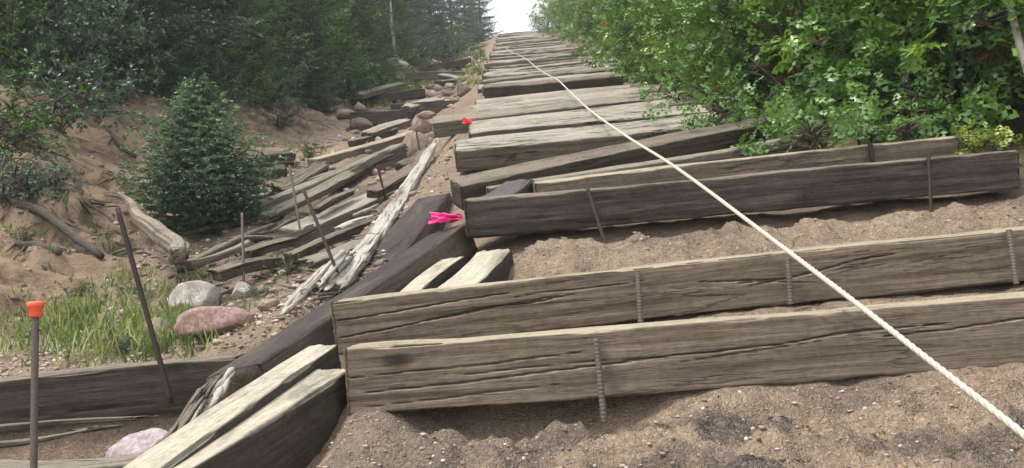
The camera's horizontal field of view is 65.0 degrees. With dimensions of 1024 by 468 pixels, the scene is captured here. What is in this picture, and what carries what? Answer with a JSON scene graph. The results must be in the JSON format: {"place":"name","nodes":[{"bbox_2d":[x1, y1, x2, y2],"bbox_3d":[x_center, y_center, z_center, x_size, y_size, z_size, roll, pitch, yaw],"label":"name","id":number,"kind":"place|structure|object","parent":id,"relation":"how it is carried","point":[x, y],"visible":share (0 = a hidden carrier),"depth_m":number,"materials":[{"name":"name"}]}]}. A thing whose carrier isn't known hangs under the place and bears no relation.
{"place":"outdoors","nodes":[
{"label":"outdoors","id":0,"kind":"place"},
{"bbox_2d":[420,0,554,36],"label":"sky","id":1,"kind":"structure","parent":0,"point":[512,16],"materials":[{"name":"white"}]},
{"bbox_2d":[0,6,1023,467],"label":"ground","id":2,"kind":"structure","parent":0,"point":[626,436],"depth_m":3.07,"materials":[{"name":"brown soil"}]},
{"bbox_2d":[26,301,44,467],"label":"survey stake","id":3,"kind":"object","parent":2,"relation":"on","point":[35,309],"visible":1,"depth_m":1.99,"materials":[{"name":"metal"}]},
{"bbox_2d":[0,93,70,166],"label":"plant","id":4,"kind":"object","parent":2,"relation":"on","point":[25,136],"visible":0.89,"depth_m":6.16,"materials":[{"name":"green plant"}]},
{"bbox_2d":[0,144,72,207],"bbox_3d":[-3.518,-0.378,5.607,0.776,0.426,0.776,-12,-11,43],"label":"bush","id":5,"kind":"object","parent":2,"relation":"on","point":[14,188],"visible":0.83,"depth_m":5.56,"materials":[{"name":"green plant"}]},
{"bbox_2d":[0,64,93,155],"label":"bush","id":6,"kind":"object","parent":2,"relation":"on","point":[12,106],"visible":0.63,"depth_m":6.84,"materials":[{"name":"green plant"}]},
{"bbox_2d":[0,188,104,258],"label":"log","id":7,"kind":"object","parent":2,"relation":"on","point":[55,221],"visible":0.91,"depth_m":5.47,"materials":[{"name":"brown wood"}]},
{"bbox_2d":[0,0,105,84],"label":"broadleaf tree","id":8,"kind":"object","parent":2,"relation":"on","point":[8,46],"visible":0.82,"depth_m":8.35,"materials":[{"name":"green plant"}]},
{"bbox_2d":[0,424,123,447],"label":"plank","id":9,"kind":"object","parent":2,"relation":"on","point":[13,443],"visible":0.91,"depth_m":2.73,"materials":[{"name":"brown wood"}]},
{"bbox_2d":[0,42,136,139],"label":"bush","id":10,"kind":"object","parent":2,"relation":"on","point":[85,103],"visible":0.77,"depth_m":7.44,"materials":[{"name":"green plant"}]},
{"bbox_2d":[0,453,142,467],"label":"plank","id":11,"kind":"object","parent":2,"relation":"on","point":[122,461],"visible":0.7,"depth_m":2.16,"materials":[{"name":"brown wood"}]},
{"bbox_2d":[0,415,157,432],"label":"plank","id":12,"kind":"object","parent":2,"relation":"on","point":[8,427],"visible":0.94,"depth_m":2.81,"materials":[{"name":"brown wood"}]},
{"bbox_2d":[0,0,160,101],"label":"bush","id":13,"kind":"object","parent":2,"relation":"on","point":[79,47],"visible":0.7,"depth_m":8.80,"materials":[{"name":"green plant"}]},
{"bbox_2d":[0,0,167,84],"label":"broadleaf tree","id":14,"kind":"object","parent":2,"relation":"on","point":[107,29],"visible":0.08,"depth_m":9.59,"materials":[{"name":"green plant"}]},
{"bbox_2d":[21,53,161,124],"bbox_3d":[-4.364,-1.478,8.411,1.260,0.692,1.261,-3,-8,-13],"label":"bush","id":15,"kind":"object","parent":2,"relation":"on","point":[126,95],"visible":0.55,"depth_m":8.35,"materials":[{"name":"green plant"}]},
{"bbox_2d":[16,0,181,103],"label":"broadleaf tree","id":16,"kind":"object","parent":2,"relation":"on","point":[123,56],"visible":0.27,"depth_m":9.84,"materials":[{"name":"green plant"}]},
{"bbox_2d":[0,354,243,423],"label":"retaining timber","id":17,"kind":"object","parent":2,"relation":"on","point":[125,389],"visible":0.75,"depth_m":3.04,"materials":[{"name":"brown wood"}]},
{"bbox_2d":[106,428,167,456],"bbox_3d":[-1.078,0.660,2.406,0.252,0.156,0.138,-1,-9,-28],"label":"boulder","id":18,"kind":"object","parent":2,"relation":"on","point":[144,441],"visible":0.33,"depth_m":2.37,"materials":[{"name":"pink stone"}]},
{"bbox_2d":[115,208,174,404],"bbox_3d":[-1.382,0.266,3.019,0.206,0.758,0.019,-5,-8,0],"label":"rebar pin","id":19,"kind":"object","parent":2,"relation":"on","point":[145,308],"visible":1,"depth_m":3.01,"materials":[{"name":"metal"}]},
{"bbox_2d":[117,191,189,266],"bbox_3d":[-2.401,-0.060,5.350,0.163,0.712,1.284,2,-11,-40],"label":"broken log","id":20,"kind":"object","parent":2,"relation":"on","point":[174,246],"visible":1,"depth_m":5.07,"materials":[{"name":"brown wood"}]},
{"bbox_2d":[47,0,264,84],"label":"conifer","id":21,"kind":"object","parent":2,"relation":"on","point":[204,34],"visible":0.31,"depth_m":10.90,"materials":[{"name":"green plant"}]},
{"bbox_2d":[107,0,212,101],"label":"conifer","id":22,"kind":"object","parent":2,"relation":"on","point":[157,88],"visible":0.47,"depth_m":10.39,"materials":[{"name":"green plant"}]},
{"bbox_2d":[43,0,300,64],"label":"conifer","id":23,"kind":"object","parent":2,"relation":"on","point":[201,7],"visible":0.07,"depth_m":13.11,"materials":[{"name":"green plant"}]},
{"bbox_2d":[151,372,224,447],"bbox_3d":[-0.915,0.497,2.316,0.051,0.049,0.543,-5,15,2],"label":"splintered wood","id":24,"kind":"object","parent":2,"relation":"on","point":[199,396],"visible":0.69,"depth_m":2.30,"materials":[{"name":"beige wood"}]},
{"bbox_2d":[190,367,234,420],"bbox_3d":[-0.895,0.481,2.446,0.056,0.030,0.289,-6,21,6],"label":"splintered wood","id":25,"kind":"object","parent":24,"relation":"on","point":[219,391],"visible":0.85,"depth_m":2.42,"materials":[{"name":"grey wood"}]},
{"bbox_2d":[167,280,219,311],"bbox_3d":[-1.777,0.359,4.511,0.259,0.197,0.184,3,-11,-45],"label":"boulder","id":26,"kind":"object","parent":2,"relation":"on","point":[205,292],"visible":0.7,"depth_m":4.47,"materials":[{"name":"grey stone"}]},
{"bbox_2d":[102,72,292,235],"bbox_3d":[-2.470,-0.610,6.326,1.356,1.357,1.588,-2,-9,-22],"label":"young spruce","id":27,"kind":"object","parent":2,"relation":"on","point":[194,127],"visible":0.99,"depth_m":6.14,"materials":[{"name":"green plant"}]},
{"bbox_2d":[161,42,238,95],"bbox_3d":[-4.494,-2.284,11.481,1.111,0.926,1.124,-12,-11,40],"label":"bush","id":28,"kind":"object","parent":2,"relation":"on","point":[208,68],"visible":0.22,"depth_m":11.42,"materials":[{"name":"green plant"}]},
{"bbox_2d":[173,306,254,339],"bbox_3d":[-1.246,0.378,3.374,0.331,0.158,0.190,-3,-8,-11],"label":"boulder","id":29,"kind":"object","parent":2,"relation":"on","point":[225,319],"visible":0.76,"depth_m":3.30,"materials":[{"name":"pink stone"}]},
{"bbox_2d":[184,239,252,269],"bbox_3d":[-1.889,0.131,5.193,0.069,0.068,0.519,-4,12,32],"label":"broken plank","id":30,"kind":"object","parent":2,"relation":"on","point":[221,255],"visible":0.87,"depth_m":5.15,"materials":[{"name":"brown wood"}]},
{"bbox_2d":[123,344,340,467],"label":"timber beam","id":31,"kind":"structure","parent":2,"relation":"on","point":[201,431],"depth_m":2.03,"materials":[{"name":"brown wood"}]},
{"bbox_2d":[166,0,320,91],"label":"conifer","id":32,"kind":"object","parent":2,"relation":"on","point":[232,7],"visible":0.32,"depth_m":12.78,"materials":[{"name":"green plant"}]},
{"bbox_2d":[0,40,488,367],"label":"grass","id":33,"kind":"structure","parent":2,"relation":"on","point":[67,313],"depth_m":4.34,"materials":[{"name":"green plant"}]},
{"bbox_2d":[206,255,286,281],"bbox_3d":[-1.549,0.192,4.739,0.108,0.083,0.516,7,15,38],"label":"broken plank","id":34,"kind":"object","parent":2,"relation":"on","point":[227,271],"visible":0.93,"depth_m":4.67,"materials":[{"name":"brown wood"}]},
{"bbox_2d":[212,0,297,109],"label":"conifer","id":35,"kind":"object","parent":2,"relation":"on","point":[255,87],"visible":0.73,"depth_m":12.04,"materials":[{"name":"green plant"}]},
{"bbox_2d":[174,368,346,467],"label":"timber beam","id":36,"kind":"structure","parent":2,"relation":"on","point":[295,425],"depth_m":2.06,"materials":[{"name":"brown wood"}]},
{"bbox_2d":[241,150,293,168],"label":"fallen beam","id":37,"kind":"structure","parent":2,"relation":"on","point":[274,155],"depth_m":8.76,"materials":[{"name":"brown wood"}]},
{"bbox_2d":[244,237,300,258],"bbox_3d":[-1.540,0.086,5.142,0.094,0.075,0.461,7,17,30],"label":"broken plank","id":38,"kind":"object","parent":2,"relation":"on","point":[257,250],"visible":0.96,"depth_m":5.10,"materials":[{"name":"brown wood"}]},
{"bbox_2d":[246,89,314,129],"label":"bush","id":39,"kind":"object","parent":2,"relation":"on","point":[285,119],"visible":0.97,"depth_m":11.32,"materials":[{"name":"green plant"}]},
{"bbox_2d":[252,168,339,201],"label":"fallen beam","id":40,"kind":"structure","parent":2,"relation":"on","point":[268,194],"depth_m":7.34,"materials":[{"name":"brown wood"}]},
{"bbox_2d":[271,161,328,193],"bbox_3d":[-1.993,-0.533,7.619,0.157,0.098,1.046,22,22,5],"label":"broken plank","id":41,"kind":"object","parent":40,"relation":"on","point":[305,174],"visible":0.71,"depth_m":7.58,"materials":[{"name":"brown wood"}]},
{"bbox_2d":[227,0,381,90],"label":"conifer","id":42,"kind":"object","parent":2,"relation":"on","point":[339,13],"visible":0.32,"depth_m":15.05,"materials":[{"name":"green plant"}]},
{"bbox_2d":[279,0,348,112],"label":"conifer","id":43,"kind":"object","parent":2,"relation":"on","point":[324,95],"visible":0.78,"depth_m":14.14,"materials":[{"name":"green plant"}]},
{"bbox_2d":[281,249,347,315],"bbox_3d":[-0.899,0.209,3.665,0.067,0.052,0.891,-6,15,7],"label":"splintered wood","id":44,"kind":"object","parent":2,"relation":"on","point":[296,296],"visible":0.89,"depth_m":3.53,"materials":[{"name":"grey wood"}]},
{"bbox_2d":[249,142,408,216],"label":"fallen beam","id":45,"kind":"structure","parent":2,"relation":"on","point":[400,150],"depth_m":7.55,"materials":[{"name":"grey wood"}]},
{"bbox_2d":[256,166,371,222],"bbox_3d":[-1.666,-0.397,7.096,0.117,0.088,1.951,17,21,11],"label":"broken plank","id":46,"kind":"object","parent":45,"relation":"on","point":[332,184],"visible":0.91,"depth_m":6.89,"materials":[{"name":"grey wood"}]},
{"bbox_2d":[283,218,375,263],"bbox_3d":[-1.136,0.031,5.199,0.090,0.084,1.016,2,14,22],"label":"broken plank","id":47,"kind":"object","parent":2,"relation":"on","point":[317,244],"visible":0.81,"depth_m":5.08,"materials":[{"name":"brown wood"}]},
{"bbox_2d":[296,236,363,270],"bbox_3d":[-0.990,0.097,4.721,0.109,0.077,0.710,18,21,26],"label":"broken plank","id":48,"kind":"object","parent":2,"relation":"on","point":[316,261],"visible":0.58,"depth_m":4.55,"materials":[{"name":"grey wood"}]},
{"bbox_2d":[278,189,397,244],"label":"fallen beam","id":49,"kind":"structure","parent":2,"relation":"on","point":[335,216],"depth_m":6.26,"materials":[{"name":"brown wood"}]},
{"bbox_2d":[367,163,415,198],"bbox_3d":[-1.038,-0.472,7.188,0.138,0.123,1.021,12,20,14],"label":"broken plank","id":50,"kind":"object","parent":49,"relation":"on","point":[393,182],"visible":0.69,"depth_m":7.02,"materials":[{"name":"brown wood"}]},
{"bbox_2d":[273,0,403,79],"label":"conifer","id":51,"kind":"object","parent":2,"relation":"on","point":[392,62],"visible":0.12,"depth_m":17.74,"materials":[{"name":"green plant"}]},
{"bbox_2d":[206,223,477,402],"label":"timber beam","id":52,"kind":"structure","parent":2,"relation":"on","point":[401,271],"depth_m":3.23,"materials":[{"name":"brown wood"}]},
{"bbox_2d":[314,0,376,98],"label":"conifer","id":53,"kind":"object","parent":2,"relation":"on","point":[350,48],"visible":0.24,"depth_m":16.25,"materials":[{"name":"green plant"}]},
{"bbox_2d":[324,227,384,291],"bbox_3d":[-0.799,0.116,4.166,0.143,0.059,1.303,-2,14,3],"label":"splintered wood","id":54,"kind":"object","parent":2,"relation":"on","point":[364,248],"visible":0.78,"depth_m":4.04,"materials":[{"name":"grey wood"}]},
{"bbox_2d":[325,61,385,107],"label":"bush","id":55,"kind":"object","parent":2,"relation":"on","point":[352,98],"visible":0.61,"depth_m":15.50,"materials":[{"name":"green plant"}]},
{"bbox_2d":[307,130,412,164],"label":"fallen beam","id":56,"kind":"structure","parent":2,"relation":"on","point":[338,156],"depth_m":9.65,"materials":[{"name":"brown wood"}]},
{"bbox_2d":[343,0,397,82],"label":"conifer","id":57,"kind":"object","parent":2,"relation":"on","point":[378,55],"visible":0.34,"depth_m":18.97,"materials":[{"name":"green plant"}]},
{"bbox_2d":[342,0,425,75],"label":"conifer","id":58,"kind":"object","parent":2,"relation":"on","point":[376,3],"visible":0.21,"depth_m":21.08,"materials":[{"name":"green plant"}]},
{"bbox_2d":[349,108,425,125],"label":"fallen beam","id":59,"kind":"structure","parent":2,"relation":"on","point":[375,118],"depth_m":12.38,"materials":[{"name":"brown wood"}]},
{"bbox_2d":[370,197,405,243],"bbox_3d":[-0.775,-0.085,4.995,0.116,0.077,1.327,-5,15,2],"label":"splintered wood","id":60,"kind":"object","parent":2,"relation":"on","point":[388,219],"visible":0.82,"depth_m":4.92,"materials":[{"name":"wood"}]},
{"bbox_2d":[354,88,425,104],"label":"fallen beam","id":61,"kind":"structure","parent":2,"relation":"on","point":[413,94],"depth_m":15.84,"materials":[{"name":"brown wood"}]},
{"bbox_2d":[357,193,452,276],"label":"timber beam","id":62,"kind":"structure","parent":2,"relation":"on","point":[410,227],"depth_m":4.62,"materials":[{"name":"brown wood"}]},
{"bbox_2d":[371,139,438,227],"bbox_3d":[-0.753,-0.433,6.169,0.135,0.072,2.626,0,19,3],"label":"splintered wood","id":63,"kind":"object","parent":2,"relation":"on","point":[410,182],"visible":0.75,"depth_m":6.04,"materials":[{"name":"grey wood"}]},
{"bbox_2d":[382,0,430,66],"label":"conifer","id":64,"kind":"object","parent":2,"relation":"on","point":[401,41],"visible":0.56,"depth_m":25.68,"materials":[{"name":"green plant"}]},
{"bbox_2d":[376,0,445,58],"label":"conifer","id":65,"kind":"object","parent":2,"relation":"on","point":[416,13],"visible":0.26,"depth_m":28.69,"materials":[{"name":"green plant"}]},
{"bbox_2d":[400,256,465,291],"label":"timber beam","id":66,"kind":"structure","parent":2,"relation":"on","point":[439,273],"depth_m":3.46,"materials":[{"name":"brown wood"}]},
{"bbox_2d":[408,0,471,55],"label":"conifer","id":67,"kind":"object","parent":2,"relation":"on","point":[429,26],"visible":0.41,"depth_m":35.51,"materials":[{"name":"green plant"}]},
{"bbox_2d":[419,25,481,62],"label":"bush","id":68,"kind":"object","parent":2,"relation":"on","point":[445,58],"visible":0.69,"depth_m":27.92,"materials":[{"name":"green plant"}]},
{"bbox_2d":[426,0,488,51],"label":"conifer","id":69,"kind":"object","parent":2,"relation":"on","point":[459,20],"visible":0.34,"depth_m":40.64,"materials":[{"name":"green plant"}]},
{"bbox_2d":[438,249,513,287],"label":"timber beam","id":70,"kind":"structure","parent":2,"relation":"on","point":[483,266],"depth_m":3.42,"materials":[{"name":"brown wood"}]},
{"bbox_2d":[463,0,504,41],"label":"conifer","id":71,"kind":"object","parent":2,"relation":"on","point":[481,30],"visible":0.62,"depth_m":54.33,"materials":[{"name":"green plant"}]},
{"bbox_2d":[0,101,998,462],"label":"wood litter","id":72,"kind":"object","parent":2,"relation":"on","point":[222,293],"visible":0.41,"depth_m":5.62,"materials":[{"name":"brown wood"}]},
{"bbox_2d":[482,179,534,196],"bbox_3d":[-0.023,-0.194,4.230,0.178,0.105,0.444,-4,14,20],"label":"rock","id":73,"kind":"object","parent":2,"relation":"on","point":[519,186],"depth_m":4.27,"materials":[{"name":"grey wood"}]},
{"bbox_2d":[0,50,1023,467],"bbox_3d":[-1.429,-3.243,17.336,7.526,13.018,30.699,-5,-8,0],"label":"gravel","id":74,"kind":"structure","parent":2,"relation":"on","point":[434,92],"depth_m":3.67,"materials":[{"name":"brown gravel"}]},
{"bbox_2d":[481,66,619,84],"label":"railroad tie","id":75,"kind":"object","parent":2,"relation":"on","point":[553,74],"visible":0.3,"depth_m":13.12,"materials":[{"name":"grey wood"}]},
{"bbox_2d":[475,85,630,104],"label":"railroad tie","id":76,"kind":"object","parent":2,"relation":"on","point":[506,99],"visible":0.41,"depth_m":9.49,"materials":[{"name":"brown wood"}]},
{"bbox_2d":[484,73,622,97],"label":"railroad tie","id":77,"kind":"object","parent":2,"relation":"on","point":[506,89],"visible":0.69,"depth_m":11.22,"materials":[{"name":"brown wood"}]},
{"bbox_2d":[431,91,689,137],"bbox_3d":[0.490,-1.195,7.966,2.626,0.181,0.236,-6,26,0],"label":"railroad tie","id":78,"kind":"object","parent":2,"relation":"on","point":[447,125],"visible":0.5,"depth_m":7.88,"materials":[{"name":"grey wood"}]},
{"bbox_2d":[469,84,664,111],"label":"railroad tie","id":79,"kind":"object","parent":2,"relation":"on","point":[540,101],"visible":0.34,"depth_m":8.72,"materials":[{"name":"brown wood"}]},
{"bbox_2d":[470,97,693,124],"bbox_3d":[0.597,-0.961,6.814,1.899,0.179,0.214,-6,22,0],"label":"railroad tie","id":80,"kind":"object","parent":2,"relation":"on","point":[655,103],"visible":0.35,"depth_m":6.80,"materials":[{"name":"brown wood"}]},
{"bbox_2d":[468,104,708,137],"bbox_3d":[0.569,-0.800,6.072,1.793,0.187,0.233,-6,25,0],"label":"railroad tie","id":81,"kind":"object","parent":2,"relation":"on","point":[540,123],"visible":0.47,"depth_m":5.98,"materials":[{"name":"brown wood"}]},
{"bbox_2d":[454,112,726,171],"bbox_3d":[0.555,-0.664,5.781,1.939,0.188,0.254,-5,28,0],"label":"railroad tie","id":82,"kind":"object","parent":2,"relation":"on","point":[491,152],"visible":0.64,"depth_m":5.68,"materials":[{"name":"brown wood"}]},
{"bbox_2d":[564,0,626,60],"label":"oak bush","id":83,"kind":"object","parent":2,"relation":"on","point":[588,7],"visible":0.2,"depth_m":16.04,"materials":[{"name":"green plant"}]},
{"bbox_2d":[450,118,787,209],"bbox_3d":[0.755,-0.486,5.115,2.354,0.171,0.218,-13,21,-18],"label":"railroad tie","id":84,"kind":"object","parent":2,"relation":"on","point":[689,142],"visible":0.56,"depth_m":4.99,"materials":[{"name":"brown wood"}]},
{"bbox_2d":[578,0,663,76],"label":"oak bush","id":85,"kind":"object","parent":2,"relation":"on","point":[602,46],"visible":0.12,"depth_m":12.08,"materials":[{"name":"green plant"}]},
{"bbox_2d":[604,0,700,89],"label":"oak bush","id":86,"kind":"object","parent":2,"relation":"on","point":[622,33],"visible":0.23,"depth_m":10.24,"materials":[{"name":"green plant"}]},
{"bbox_2d":[486,132,823,193],"bbox_3d":[0.823,-0.348,4.696,1.956,0.196,0.214,-9,8,0],"label":"railroad tie","id":87,"kind":"object","parent":2,"relation":"on","point":[728,153],"visible":0.3,"depth_m":4.59,"materials":[{"name":"grey wood"}]},
{"bbox_2d":[330,226,1023,354],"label":"railroad tie","id":88,"kind":"object","parent":2,"relation":"on","point":[862,269],"visible":0.9,"depth_m":2.82,"materials":[{"name":"brown wood"}]},
{"bbox_2d":[638,51,720,107],"bbox_3d":[1.365,-1.234,6.817,0.661,0.628,0.663,1,-10,-34],"label":"oak sprig","id":89,"kind":"object","parent":2,"relation":"on","point":[669,83],"visible":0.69,"depth_m":6.77,"materials":[{"name":"green plant"}]},
{"bbox_2d":[343,291,1023,414],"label":"railroad tie","id":90,"kind":"object","parent":2,"relation":"on","point":[855,342],"visible":0.96,"depth_m":2.27,"materials":[{"name":"brown wood"}]},
{"bbox_2d":[593,338,607,421],"bbox_3d":[0.245,0.406,2.237,0.020,0.230,0.031,-5,-8,0],"label":"rebar pin","id":91,"kind":"object","parent":90,"relation":"attached to","point":[600,380],"visible":1,"depth_m":2.23,"materials":[{"name":"metal"}]},
{"bbox_2d":[604,0,762,101],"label":"oak bush","id":92,"kind":"object","parent":2,"relation":"on","point":[652,3],"visible":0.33,"depth_m":8.66,"materials":[{"name":"green plant"}]},
{"bbox_2d":[642,63,769,130],"bbox_3d":[1.360,-0.863,5.506,0.734,0.537,0.774,-2,-9,-23],"label":"oak sprig","id":93,"kind":"object","parent":2,"relation":"on","point":[714,119],"visible":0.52,"depth_m":5.47,"materials":[{"name":"green plant"}]},
{"bbox_2d":[645,0,818,118],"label":"oak bush","id":94,"kind":"object","parent":2,"relation":"on","point":[761,86],"visible":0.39,"depth_m":7.29,"materials":[{"name":"green plant"}]},
{"bbox_2d":[463,150,1019,238],"bbox_3d":[1.108,-0.196,3.965,2.686,0.197,0.225,-5,4,0],"label":"railroad tie","id":95,"kind":"object","parent":2,"relation":"on","point":[554,211],"visible":0.97,"depth_m":3.86,"materials":[{"name":"brown wood"}]},
{"bbox_2d":[533,135,981,192],"bbox_3d":[1.294,-0.325,4.326,2.367,0.191,0.210,-6,6,0],"label":"railroad tie","id":96,"kind":"object","parent":2,"relation":"on","point":[918,148],"visible":0.61,"depth_m":4.22,"materials":[{"name":"brown wood"}]},
{"bbox_2d":[843,89,938,144],"bbox_3d":[2.033,-0.593,4.356,0.495,0.446,0.639,-9,-9,26],"label":"oak sprig","id":97,"kind":"object","parent":96,"relation":"on","point":[869,132],"visible":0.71,"depth_m":4.36,"materials":[{"name":"green plant"}]},
{"bbox_2d":[729,82,847,143],"bbox_3d":[1.733,-0.776,5.159,0.661,0.483,0.697,-4,-8,-5],"label":"oak sprig","id":98,"kind":"object","parent":2,"relation":"on","point":[766,121],"visible":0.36,"depth_m":5.10,"materials":[{"name":"green plant"}]},
{"bbox_2d":[730,93,872,156],"bbox_3d":[1.580,-0.568,4.385,0.735,0.512,0.570,-6,-8,9],"label":"oak sprig","id":99,"kind":"object","parent":2,"relation":"on","point":[806,136],"visible":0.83,"depth_m":4.37,"materials":[{"name":"green plant"}]},
{"bbox_2d":[675,0,928,123],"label":"oak bush","id":100,"kind":"object","parent":2,"relation":"on","point":[772,24],"visible":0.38,"depth_m":6.33,"materials":[{"name":"green plant"}]},
{"bbox_2d":[753,0,943,90],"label":"oak bush","id":101,"kind":"object","parent":2,"relation":"on","point":[764,64],"visible":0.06,"depth_m":6.58,"materials":[{"name":"green plant"}]},
{"bbox_2d":[758,0,1023,146],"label":"oak bush","id":102,"kind":"object","parent":2,"relation":"on","point":[987,60],"visible":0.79,"depth_m":4.86,"materials":[{"name":"green plant"}]},
{"bbox_2d":[826,52,986,142],"bbox_3d":[2.323,-0.774,4.841,0.929,0.644,0.881,-8,-8,18],"label":"oak sprig","id":103,"kind":"object","parent":2,"relation":"on","point":[909,110],"visible":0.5,"depth_m":4.71,"materials":[{"name":"green plant"}]},
{"bbox_2d":[811,0,1023,117],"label":"oak bush","id":104,"kind":"object","parent":2,"relation":"on","point":[862,13],"visible":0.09,"depth_m":5.64,"materials":[{"name":"green plant"}]},
{"bbox_2d":[950,118,998,154],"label":"oak sprig","id":105,"kind":"object","parent":2,"relation":"on","point":[962,130],"visible":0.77,"depth_m":4.16,"materials":[{"name":"green plant"}]},
{"bbox_2d":[961,125,1023,166],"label":"oak sprig","id":106,"kind":"object","parent":2,"relation":"on","point":[1002,135],"visible":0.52,"depth_m":4.06,"materials":[{"name":"green plant"}]},
{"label":"railroad tie","id":107,"kind":"object","parent":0,"visible":0},
{"bbox_2d":[507,49,1023,439],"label":"rope","id":108,"kind":"object","parent":107,"relation":"attached to","point":[1016,428],"visible":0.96,"depth_m":2.08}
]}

